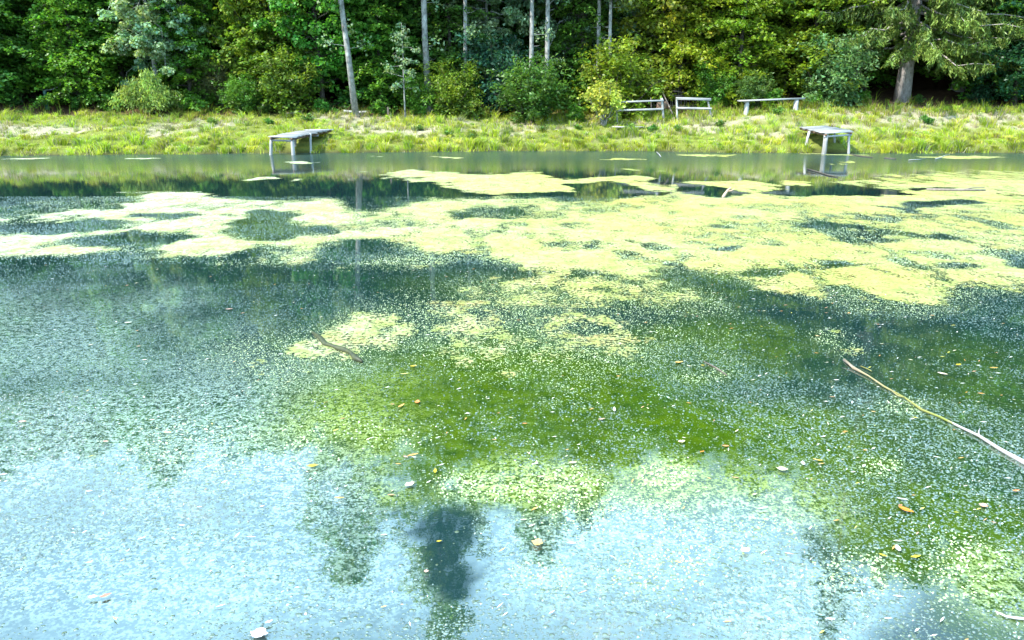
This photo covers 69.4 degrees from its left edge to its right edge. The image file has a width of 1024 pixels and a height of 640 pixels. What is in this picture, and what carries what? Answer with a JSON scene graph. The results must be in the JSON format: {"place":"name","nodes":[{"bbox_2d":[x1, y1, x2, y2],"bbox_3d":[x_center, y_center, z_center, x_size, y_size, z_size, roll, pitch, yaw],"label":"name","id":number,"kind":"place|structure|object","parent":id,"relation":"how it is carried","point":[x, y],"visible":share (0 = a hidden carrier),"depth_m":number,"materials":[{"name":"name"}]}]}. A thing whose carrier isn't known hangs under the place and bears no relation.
{"place":"outdoors","nodes":[
{"label":"outdoors","id":0,"kind":"place"},
{"bbox_2d":[0,151,1023,639],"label":"water","id":1,"kind":"structure","parent":0,"point":[456,557],"depth_m":4.84,"materials":[{"name":"liquid"}]},
{"bbox_2d":[250,627,267,637],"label":"floating leaf","id":2,"kind":"object","parent":1,"relation":"on","point":[258,632],"visible":1,"depth_m":2.90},
{"bbox_2d":[311,331,362,362],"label":"floating twig","id":3,"kind":"object","parent":1,"relation":"on","point":[353,355],"visible":0.98,"depth_m":6.27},
{"bbox_2d":[0,243,1017,639],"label":"leaf litter","id":4,"kind":"object","parent":1,"relation":"on","point":[642,467],"visible":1,"depth_m":4.27,"materials":[{"name":"plant"}]},
{"bbox_2d":[0,153,1023,381],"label":"algae mat","id":5,"kind":"object","parent":1,"relation":"on","point":[890,285],"visible":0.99,"depth_m":11.68,"materials":[{"name":"plant"}]},
{"bbox_2d":[0,392,1023,639],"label":"duckweed","id":6,"kind":"object","parent":1,"relation":"on","point":[966,594],"visible":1,"depth_m":3.78,"materials":[{"name":"plant"}]},
{"bbox_2d":[0,264,1023,392],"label":"duckweed","id":7,"kind":"object","parent":1,"relation":"on","point":[787,381],"visible":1,"depth_m":6.74,"materials":[{"name":"plant"}]},
{"bbox_2d":[0,196,1023,263],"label":"duckweed","id":8,"kind":"object","parent":1,"relation":"on","point":[317,226],"visible":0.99,"depth_m":12.28,"materials":[{"name":"plant"}]},
{"bbox_2d":[532,539,542,544],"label":"floating leaf","id":9,"kind":"object","parent":1,"relation":"on","point":[537,542],"visible":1,"depth_m":3.50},
{"bbox_2d":[807,168,838,176],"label":"floating branch","id":10,"kind":"object","parent":1,"relation":"on","point":[822,173],"visible":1,"depth_m":22.42,"materials":[{"name":"grey plant"}]},
{"bbox_2d":[843,358,1023,464],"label":"floating branch","id":11,"kind":"object","parent":1,"relation":"on","point":[1010,455],"visible":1,"depth_m":4.81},
{"bbox_2d":[926,187,985,190],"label":"floating branch","id":12,"kind":"object","parent":1,"relation":"on","point":[942,189],"visible":1,"depth_m":17.87,"materials":[{"name":"brown wood"}]},
{"bbox_2d":[995,611,1023,619],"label":"floating twig","id":13,"kind":"object","parent":1,"relation":"on","point":[1014,617],"visible":1,"depth_m":2.99,"materials":[{"name":"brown wood"}]},
{"bbox_2d":[0,11,1023,155],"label":"ground","id":14,"kind":"structure","parent":0,"point":[925,87],"depth_m":34.66,"materials":[{"name":"plant"}]},
{"bbox_2d":[0,85,37,106],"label":"shrub","id":15,"kind":"object","parent":14,"relation":"on","point":[9,95],"visible":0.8,"depth_m":37.52,"materials":[{"name":"green plant"}]},
{"bbox_2d":[0,0,61,112],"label":"hornbeam tree","id":16,"kind":"object","parent":14,"relation":"on","point":[13,50],"visible":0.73,"depth_m":37.28,"materials":[{"name":"green plant"}]},
{"bbox_2d":[0,0,90,103],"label":"hornbeam tree","id":17,"kind":"object","parent":14,"relation":"on","point":[25,35],"visible":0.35,"depth_m":38.07,"materials":[{"name":"green plant"}]},
{"bbox_2d":[43,90,49,109],"bbox_3d":[-23.672,-11.022,37.616,0.182,1.250,0.181,0,16,0],"label":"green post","id":18,"kind":"object","parent":14,"relation":"on","point":[46,106],"visible":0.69,"depth_m":37.54,"materials":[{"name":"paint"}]},
{"bbox_2d":[6,0,92,76],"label":"maple tree","id":19,"kind":"object","parent":14,"relation":"on","point":[26,3],"visible":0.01,"depth_m":38.49,"materials":[{"name":"green plant"}]},
{"bbox_2d":[17,0,120,111],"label":"hornbeam tree","id":20,"kind":"object","parent":14,"relation":"on","point":[69,24],"visible":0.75,"depth_m":36.87,"materials":[{"name":"green plant"}]},
{"bbox_2d":[67,93,88,109],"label":"shrub","id":21,"kind":"object","parent":14,"relation":"on","point":[76,103],"visible":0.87,"depth_m":37.64,"materials":[{"name":"green plant"}]},
{"bbox_2d":[25,0,137,101],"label":"hornbeam tree","id":22,"kind":"object","parent":14,"relation":"on","point":[86,55],"visible":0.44,"depth_m":37.16,"materials":[{"name":"green plant"}]},
{"bbox_2d":[95,91,125,110],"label":"shrub","id":23,"kind":"object","parent":14,"relation":"on","point":[105,97],"visible":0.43,"depth_m":37.41,"materials":[{"name":"green plant"}]},
{"bbox_2d":[58,0,173,104],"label":"hornbeam tree","id":24,"kind":"object","parent":14,"relation":"on","point":[114,57],"visible":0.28,"depth_m":37.62,"materials":[{"name":"green plant"}]},
{"bbox_2d":[107,67,183,113],"bbox_3d":[-18.142,-11.396,36.901,3.388,2.435,2.518,-1,16,-4],"label":"willow shrub","id":25,"kind":"object","parent":14,"relation":"on","point":[145,91],"visible":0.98,"depth_m":36.39,"materials":[{"name":"green plant"}]},
{"bbox_2d":[88,0,210,109],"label":"poplar tree","id":26,"kind":"object","parent":14,"relation":"on","point":[143,40],"visible":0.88,"depth_m":36.52,"materials":[{"name":"green plant"}]},
{"bbox_2d":[116,0,233,99],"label":"hornbeam tree","id":27,"kind":"object","parent":14,"relation":"on","point":[218,48],"visible":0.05,"depth_m":40.95,"materials":[{"name":"green plant"}]},
{"bbox_2d":[131,0,231,112],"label":"hornbeam tree","id":28,"kind":"object","parent":14,"relation":"on","point":[196,15],"visible":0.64,"depth_m":37.61,"materials":[{"name":"green plant"}]},
{"bbox_2d":[166,90,204,111],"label":"shrub","id":29,"kind":"object","parent":14,"relation":"on","point":[193,98],"visible":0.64,"depth_m":37.70,"materials":[{"name":"green plant"}]},
{"bbox_2d":[184,43,247,107],"bbox_3d":[-15.325,-12.904,38.613,3.455,3.766,3.186,13,21,37],"label":"feathery bush","id":30,"kind":"object","parent":14,"relation":"on","point":[222,74],"visible":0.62,"depth_m":38.20,"materials":[{"name":"green plant"}]},
{"bbox_2d":[210,71,268,113],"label":"leafy bush","id":31,"kind":"object","parent":14,"relation":"on","point":[243,91],"visible":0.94,"depth_m":37.19,"materials":[{"name":"green plant"}]},
{"bbox_2d":[194,0,300,86],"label":"maple tree","id":32,"kind":"object","parent":14,"relation":"on","point":[226,7],"visible":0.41,"depth_m":37.75,"materials":[{"name":"green plant"}]},
{"bbox_2d":[256,95,276,113],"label":"shrub","id":33,"kind":"object","parent":14,"relation":"on","point":[263,107],"visible":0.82,"depth_m":37.73,"materials":[{"name":"green plant"}]},
{"bbox_2d":[215,0,326,114],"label":"hornbeam tree","id":34,"kind":"object","parent":14,"relation":"on","point":[257,37],"visible":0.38,"depth_m":37.21,"materials":[{"name":"green plant"}]},
{"bbox_2d":[222,9,339,97],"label":"hornbeam tree","id":35,"kind":"object","parent":14,"relation":"on","point":[327,89],"visible":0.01,"depth_m":41.35,"materials":[{"name":"green plant"}]},
{"bbox_2d":[247,46,331,113],"bbox_3d":[-11.443,-12.254,37.923,4.334,3.462,4.360,-11,20,-34],"label":"leafy bush","id":36,"kind":"object","parent":14,"relation":"on","point":[278,83],"visible":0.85,"depth_m":37.08,"materials":[{"name":"green plant"}]},
{"bbox_2d":[268,129,333,154],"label":"fishing jetty","id":37,"kind":"object","parent":14,"relation":"on","point":[294,136],"visible":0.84,"depth_m":31.38,"materials":[{"name":"grey wood"}]},
{"bbox_2d":[298,113,313,121],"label":"broad leaf weed","id":38,"kind":"object","parent":14,"relation":"on","point":[309,116],"visible":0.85,"depth_m":35.82,"materials":[{"name":"green plant"}]},
{"bbox_2d":[249,0,375,100],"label":"maple tree","id":39,"kind":"object","parent":14,"relation":"on","point":[331,63],"visible":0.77,"depth_m":37.43,"materials":[{"name":"green plant"}]},
{"bbox_2d":[312,99,338,114],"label":"shrub","id":40,"kind":"object","parent":14,"relation":"on","point":[322,104],"visible":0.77,"depth_m":37.84,"materials":[{"name":"green plant"}]},
{"bbox_2d":[317,0,373,117],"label":"poplar tree","id":41,"kind":"object","parent":14,"relation":"on","point":[351,81],"visible":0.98,"depth_m":36.56,"materials":[{"name":"grey plant"}]},
{"bbox_2d":[300,2,408,88],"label":"hornbeam tree","id":42,"kind":"object","parent":14,"relation":"on","point":[344,85],"visible":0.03,"depth_m":41.74,"materials":[{"name":"green plant"}]},
{"bbox_2d":[337,0,421,109],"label":"hornbeam tree","id":43,"kind":"object","parent":14,"relation":"on","point":[377,49],"visible":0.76,"depth_m":38.32,"materials":[{"name":"green plant"}]},
{"bbox_2d":[323,0,441,112],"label":"hornbeam tree","id":44,"kind":"object","parent":14,"relation":"on","point":[359,91],"visible":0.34,"depth_m":38.71,"materials":[{"name":"green plant"}]},
{"bbox_2d":[368,99,396,115],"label":"shrub","id":45,"kind":"object","parent":14,"relation":"on","point":[377,108],"visible":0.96,"depth_m":37.76,"materials":[{"name":"green plant"}]},
{"bbox_2d":[381,21,420,117],"bbox_3d":[-5.518,-12.470,37.351,2.037,4.976,1.858,0,16,0],"label":"sapling","id":46,"kind":"object","parent":14,"relation":"on","point":[401,51],"visible":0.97,"depth_m":36.95,"materials":[{"name":"green plant"}]},
{"bbox_2d":[347,0,469,84],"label":"hornbeam tree","id":47,"kind":"object","parent":14,"relation":"on","point":[417,34],"visible":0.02,"depth_m":42.01,"materials":[{"name":"green plant"}]},
{"bbox_2d":[393,73,439,114],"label":"leafy bush","id":48,"kind":"object","parent":14,"relation":"on","point":[418,104],"visible":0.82,"depth_m":38.22,"materials":[{"name":"green plant"}]},
{"bbox_2d":[421,0,444,115],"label":"poplar tree","id":49,"kind":"object","parent":14,"relation":"on","point":[426,57],"visible":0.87,"depth_m":37.72,"materials":[{"name":"grey plant"}]},
{"bbox_2d":[431,96,460,117],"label":"shrub","id":50,"kind":"object","parent":14,"relation":"on","point":[442,101],"visible":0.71,"depth_m":37.66,"materials":[{"name":"green plant"}]},
{"bbox_2d":[397,0,498,110],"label":"hornbeam tree","id":51,"kind":"object","parent":14,"relation":"on","point":[448,16],"visible":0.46,"depth_m":38.68,"materials":[{"name":"green plant"}]},
{"bbox_2d":[414,57,487,116],"bbox_3d":[-3.077,-11.889,38.067,3.669,3.086,4.146,6,17,21],"label":"leafy bush","id":52,"kind":"object","parent":14,"relation":"on","point":[453,86],"visible":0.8,"depth_m":37.65,"materials":[{"name":"green plant"}]},
{"bbox_2d":[451,0,482,96],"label":"poplar tree","id":53,"kind":"object","parent":14,"relation":"on","point":[465,31],"visible":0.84,"depth_m":37.68,"materials":[{"name":"grey plant"}]},
{"bbox_2d":[450,97,488,118],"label":"shrub","id":54,"kind":"object","parent":14,"relation":"on","point":[473,109],"visible":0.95,"depth_m":37.49,"materials":[{"name":"green plant"}]},
{"bbox_2d":[415,1,524,73],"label":"hornbeam tree","id":55,"kind":"object","parent":14,"relation":"on","point":[462,24],"depth_m":44.04,"materials":[{"name":"green plant"}]},
{"bbox_2d":[442,0,537,63],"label":"poplar tree","id":56,"kind":"object","parent":14,"relation":"on","point":[509,14],"visible":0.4,"depth_m":39.67,"materials":[{"name":"green plant"}]},
{"bbox_2d":[449,27,541,115],"bbox_3d":[-0.859,-13.067,39.263,5.396,4.538,6.097,-5,17,-16],"label":"leafy bush","id":57,"kind":"object","parent":14,"relation":"on","point":[500,60],"visible":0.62,"depth_m":38.50,"materials":[{"name":"green plant"}]},
{"bbox_2d":[0,89,1022,122],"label":"edge grass","id":58,"kind":"structure","parent":14,"relation":"on","point":[673,109],"depth_m":37.12,"materials":[{"name":"plant"}]},
{"bbox_2d":[0,125,1023,155],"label":"bank grass","id":59,"kind":"structure","parent":14,"relation":"on","point":[84,144],"depth_m":32.73,"materials":[{"name":"plant"}]},
{"bbox_2d":[472,0,578,90],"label":"hornbeam tree","id":60,"kind":"object","parent":14,"relation":"on","point":[526,38],"visible":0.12,"depth_m":41.57,"materials":[{"name":"green plant"}]},
{"bbox_2d":[486,52,578,123],"bbox_3d":[1.101,-11.488,36.970,4.360,3.462,4.334,-9,18,-27],"label":"leafy bush","id":61,"kind":"object","parent":14,"relation":"on","point":[532,97],"visible":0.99,"depth_m":36.43,"materials":[{"name":"green plant"}]},
{"bbox_2d":[529,0,554,67],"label":"poplar tree","id":62,"kind":"object","parent":14,"relation":"on","point":[531,42],"visible":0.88,"depth_m":37.47,"materials":[{"name":"grey plant"}]},
{"bbox_2d":[539,0,569,110],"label":"poplar tree","id":63,"kind":"object","parent":14,"relation":"on","point":[547,27],"visible":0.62,"depth_m":37.53,"materials":[{"name":"grey plant"}]},
{"bbox_2d":[526,0,607,99],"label":"poplar tree","id":64,"kind":"object","parent":14,"relation":"on","point":[568,18],"visible":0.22,"depth_m":39.76,"materials":[{"name":"green plant"}]},
{"bbox_2d":[521,0,629,89],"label":"hornbeam tree","id":65,"kind":"object","parent":14,"relation":"on","point":[543,16],"visible":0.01,"depth_m":42.28,"materials":[{"name":"green plant"}]},
{"bbox_2d":[566,102,588,121],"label":"shrub","id":66,"kind":"object","parent":14,"relation":"on","point":[575,110],"visible":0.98,"depth_m":37.16,"materials":[{"name":"green plant"}]},
{"bbox_2d":[534,0,631,112],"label":"hornbeam tree","id":67,"kind":"object","parent":14,"relation":"on","point":[589,8],"visible":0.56,"depth_m":38.97,"materials":[{"name":"green plant"}]},
{"bbox_2d":[584,0,612,115],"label":"poplar tree","id":68,"kind":"object","parent":14,"relation":"on","point":[598,30],"visible":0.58,"depth_m":37.97,"materials":[{"name":"green plant"}]},
{"bbox_2d":[577,77,626,125],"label":"shrub","id":69,"kind":"object","parent":14,"relation":"on","point":[601,108],"visible":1,"depth_m":35.83,"materials":[{"name":"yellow plant"}]},
{"bbox_2d":[592,0,634,77],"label":"poplar tree","id":70,"kind":"object","parent":14,"relation":"on","point":[619,2],"visible":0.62,"depth_m":37.40,"materials":[{"name":"green plant"}]},
{"bbox_2d":[567,33,684,120],"bbox_3d":[5.631,-12.369,38.027,5.853,4.356,5.180,8,18,26],"label":"leafy bush","id":71,"kind":"object","parent":14,"relation":"on","point":[618,67],"visible":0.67,"depth_m":37.41,"materials":[{"name":"green plant"}]},
{"bbox_2d":[591,0,661,68],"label":"poplar tree","id":72,"kind":"object","parent":14,"relation":"on","point":[624,16],"visible":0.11,"depth_m":40.55,"materials":[{"name":"green plant"}]},
{"bbox_2d":[615,98,663,122],"bbox_3d":[6.261,-10.275,36.264,2.476,1.205,0.224,0,16,0],"label":"wooden railing","id":73,"kind":"object","parent":14,"relation":"on","point":[662,106],"visible":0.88,"depth_m":36.15,"materials":[{"name":"grey wood"}]},
{"bbox_2d":[647,124,657,131],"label":"broad leaf weed","id":74,"kind":"object","parent":14,"relation":"on","point":[652,127],"visible":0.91,"depth_m":34.98,"materials":[{"name":"green plant"}]},
{"bbox_2d":[602,0,721,102],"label":"maple tree","id":75,"kind":"object","parent":14,"relation":"on","point":[641,17],"visible":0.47,"depth_m":38.57,"materials":[{"name":"green plant"}]},
{"bbox_2d":[647,90,701,111],"bbox_3d":[8.826,-11.627,39.342,3.544,1.162,0.122,0,16,0],"label":"stick fence","id":76,"kind":"object","parent":14,"relation":"on","point":[672,105],"visible":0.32,"depth_m":39.36,"materials":[{"name":"brown wood"}]},
{"bbox_2d":[633,0,742,106],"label":"hornbeam tree","id":77,"kind":"object","parent":14,"relation":"on","point":[680,76],"visible":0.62,"depth_m":38.16,"materials":[{"name":"green plant"}]},
{"bbox_2d":[675,97,711,118],"bbox_3d":[8.984,-10.453,36.501,1.897,1.058,0.174,0,16,0],"label":"wooden railing","id":78,"kind":"object","parent":14,"relation":"on","point":[709,108],"visible":0.94,"depth_m":36.42,"materials":[{"name":"grey wood"}]},
{"bbox_2d":[644,0,747,97],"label":"maple tree","id":79,"kind":"object","parent":14,"relation":"on","point":[718,8],"visible":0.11,"depth_m":39.76,"materials":[{"name":"green plant"}]},
{"bbox_2d":[686,58,747,108],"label":"leafy bush","id":80,"kind":"object","parent":14,"relation":"on","point":[715,95],"visible":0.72,"depth_m":38.29,"materials":[{"name":"green plant"}]},
{"bbox_2d":[712,119,725,126],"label":"broad leaf weed","id":81,"kind":"object","parent":14,"relation":"on","point":[719,123],"visible":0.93,"depth_m":35.28,"materials":[{"name":"green plant"}]},
{"bbox_2d":[683,10,777,95],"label":"hornbeam tree","id":82,"kind":"object","parent":14,"relation":"on","point":[720,51],"visible":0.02,"depth_m":41.36,"materials":[{"name":"green plant"}]},
{"bbox_2d":[684,0,795,108],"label":"hornbeam tree","id":83,"kind":"object","parent":14,"relation":"on","point":[745,11],"visible":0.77,"depth_m":37.82,"materials":[{"name":"green plant"}]},
{"bbox_2d":[730,68,777,110],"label":"leafy bush","id":84,"kind":"object","parent":14,"relation":"on","point":[755,87],"visible":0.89,"depth_m":37.45,"materials":[{"name":"green plant"}]},
{"bbox_2d":[737,98,804,115],"bbox_3d":[12.802,-10.501,36.639,3.380,1.004,0.329,-2,16,-7],"label":"plank bench","id":85,"kind":"object","parent":14,"relation":"on","point":[795,105],"visible":0.74,"depth_m":36.45,"materials":[{"name":"grey wood"}]},
{"bbox_2d":[722,0,822,72],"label":"maple tree","id":86,"kind":"object","parent":14,"relation":"on","point":[790,2],"visible":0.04,"depth_m":39.22,"materials":[{"name":"green plant"}]},
{"bbox_2d":[760,88,784,107],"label":"shrub","id":87,"kind":"object","parent":14,"relation":"on","point":[776,93],"visible":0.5,"depth_m":37.59,"materials":[{"name":"green plant"}]},
{"bbox_2d":[771,106,784,113],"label":"broad leaf weed","id":88,"kind":"object","parent":14,"relation":"on","point":[778,110],"visible":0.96,"depth_m":35.73,"materials":[{"name":"green plant"}]},
{"bbox_2d":[724,0,876,96],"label":"hornbeam tree","id":89,"kind":"object","parent":14,"relation":"on","point":[796,34],"visible":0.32,"depth_m":38.60,"materials":[{"name":"green plant"}]},
{"bbox_2d":[805,90,824,105],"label":"shrub","id":90,"kind":"object","parent":14,"relation":"on","point":[819,95],"visible":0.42,"depth_m":37.61,"materials":[{"name":"green plant"}]},
{"bbox_2d":[759,0,888,98],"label":"hornbeam tree","id":91,"kind":"object","parent":14,"relation":"on","point":[807,14],"visible":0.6,"depth_m":37.94,"materials":[{"name":"green plant"}]},
{"bbox_2d":[799,125,853,153],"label":"fishing jetty","id":92,"kind":"object","parent":14,"relation":"on","point":[825,131],"visible":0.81,"depth_m":31.68,"materials":[{"name":"grey wood"}]},
{"bbox_2d":[793,29,890,106],"bbox_3d":[16.664,-12.771,37.767,4.532,3.812,5.121,10,19,30],"label":"leafy bush","id":93,"kind":"object","parent":14,"relation":"on","point":[836,88],"visible":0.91,"depth_m":37.02,"materials":[{"name":"green plant"}]},
{"bbox_2d":[853,89,872,104],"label":"shrub","id":94,"kind":"object","parent":14,"relation":"on","point":[865,97],"visible":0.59,"depth_m":38.62,"materials":[{"name":"green plant"}]},
{"bbox_2d":[834,0,942,91],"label":"hornbeam tree","id":95,"kind":"object","parent":14,"relation":"on","point":[878,77],"visible":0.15,"depth_m":40.34,"materials":[{"name":"green plant"}]},
{"bbox_2d":[805,0,1023,102],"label":"spruce tree","id":96,"kind":"object","parent":14,"relation":"on","point":[948,20],"visible":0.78,"depth_m":36.74,"materials":[{"name":"green plant"}]},
{"bbox_2d":[910,93,924,103],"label":"shrub","id":97,"kind":"object","parent":14,"relation":"on","point":[918,97],"visible":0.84,"depth_m":38.99,"materials":[{"name":"green plant"}]},
{"bbox_2d":[873,11,966,86],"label":"hornbeam tree","id":98,"kind":"object","parent":14,"relation":"on","point":[946,75],"visible":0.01,"depth_m":42.87,"materials":[{"name":"green plant"}]},
{"bbox_2d":[919,114,934,123],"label":"broad leaf weed","id":99,"kind":"object","parent":14,"relation":"on","point":[926,119],"visible":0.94,"depth_m":35.10,"materials":[{"name":"green plant"}]},
{"bbox_2d":[886,0,1023,91],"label":"spruce tree","id":100,"kind":"object","parent":14,"relation":"on","point":[937,71],"visible":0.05,"depth_m":38.18,"materials":[{"name":"green plant"}]},
{"bbox_2d":[931,0,1023,101],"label":"hornbeam tree","id":101,"kind":"object","parent":14,"relation":"on","point":[966,82],"visible":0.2,"depth_m":38.30,"materials":[{"name":"green plant"}]},
{"bbox_2d":[966,84,998,103],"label":"shrub","id":102,"kind":"object","parent":14,"relation":"on","point":[988,91],"visible":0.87,"depth_m":38.50,"materials":[{"name":"green plant"}]},
{"bbox_2d":[957,0,1023,104],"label":"hornbeam tree","id":103,"kind":"object","parent":14,"relation":"on","point":[1016,80],"visible":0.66,"depth_m":37.26,"materials":[{"name":"green plant"}]},
{"bbox_2d":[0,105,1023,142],"bbox_3d":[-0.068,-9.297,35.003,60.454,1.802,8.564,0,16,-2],"label":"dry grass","id":104,"kind":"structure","parent":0,"point":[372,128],"depth_m":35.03,"materials":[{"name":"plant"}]},
{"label":"leaning pole","id":105,"kind":"object","parent":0,"visible":0},
{"bbox_2d":[656,101,668,109],"bbox_3d":[7.564,-10.749,37.065,0.816,0.414,0.247,-8,18,-25],"label":"wooden crate","id":106,"kind":"object","parent":105,"relation":"attached to","point":[664,104],"visible":0.81,"depth_m":37.03,"materials":[{"name":"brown wood"}]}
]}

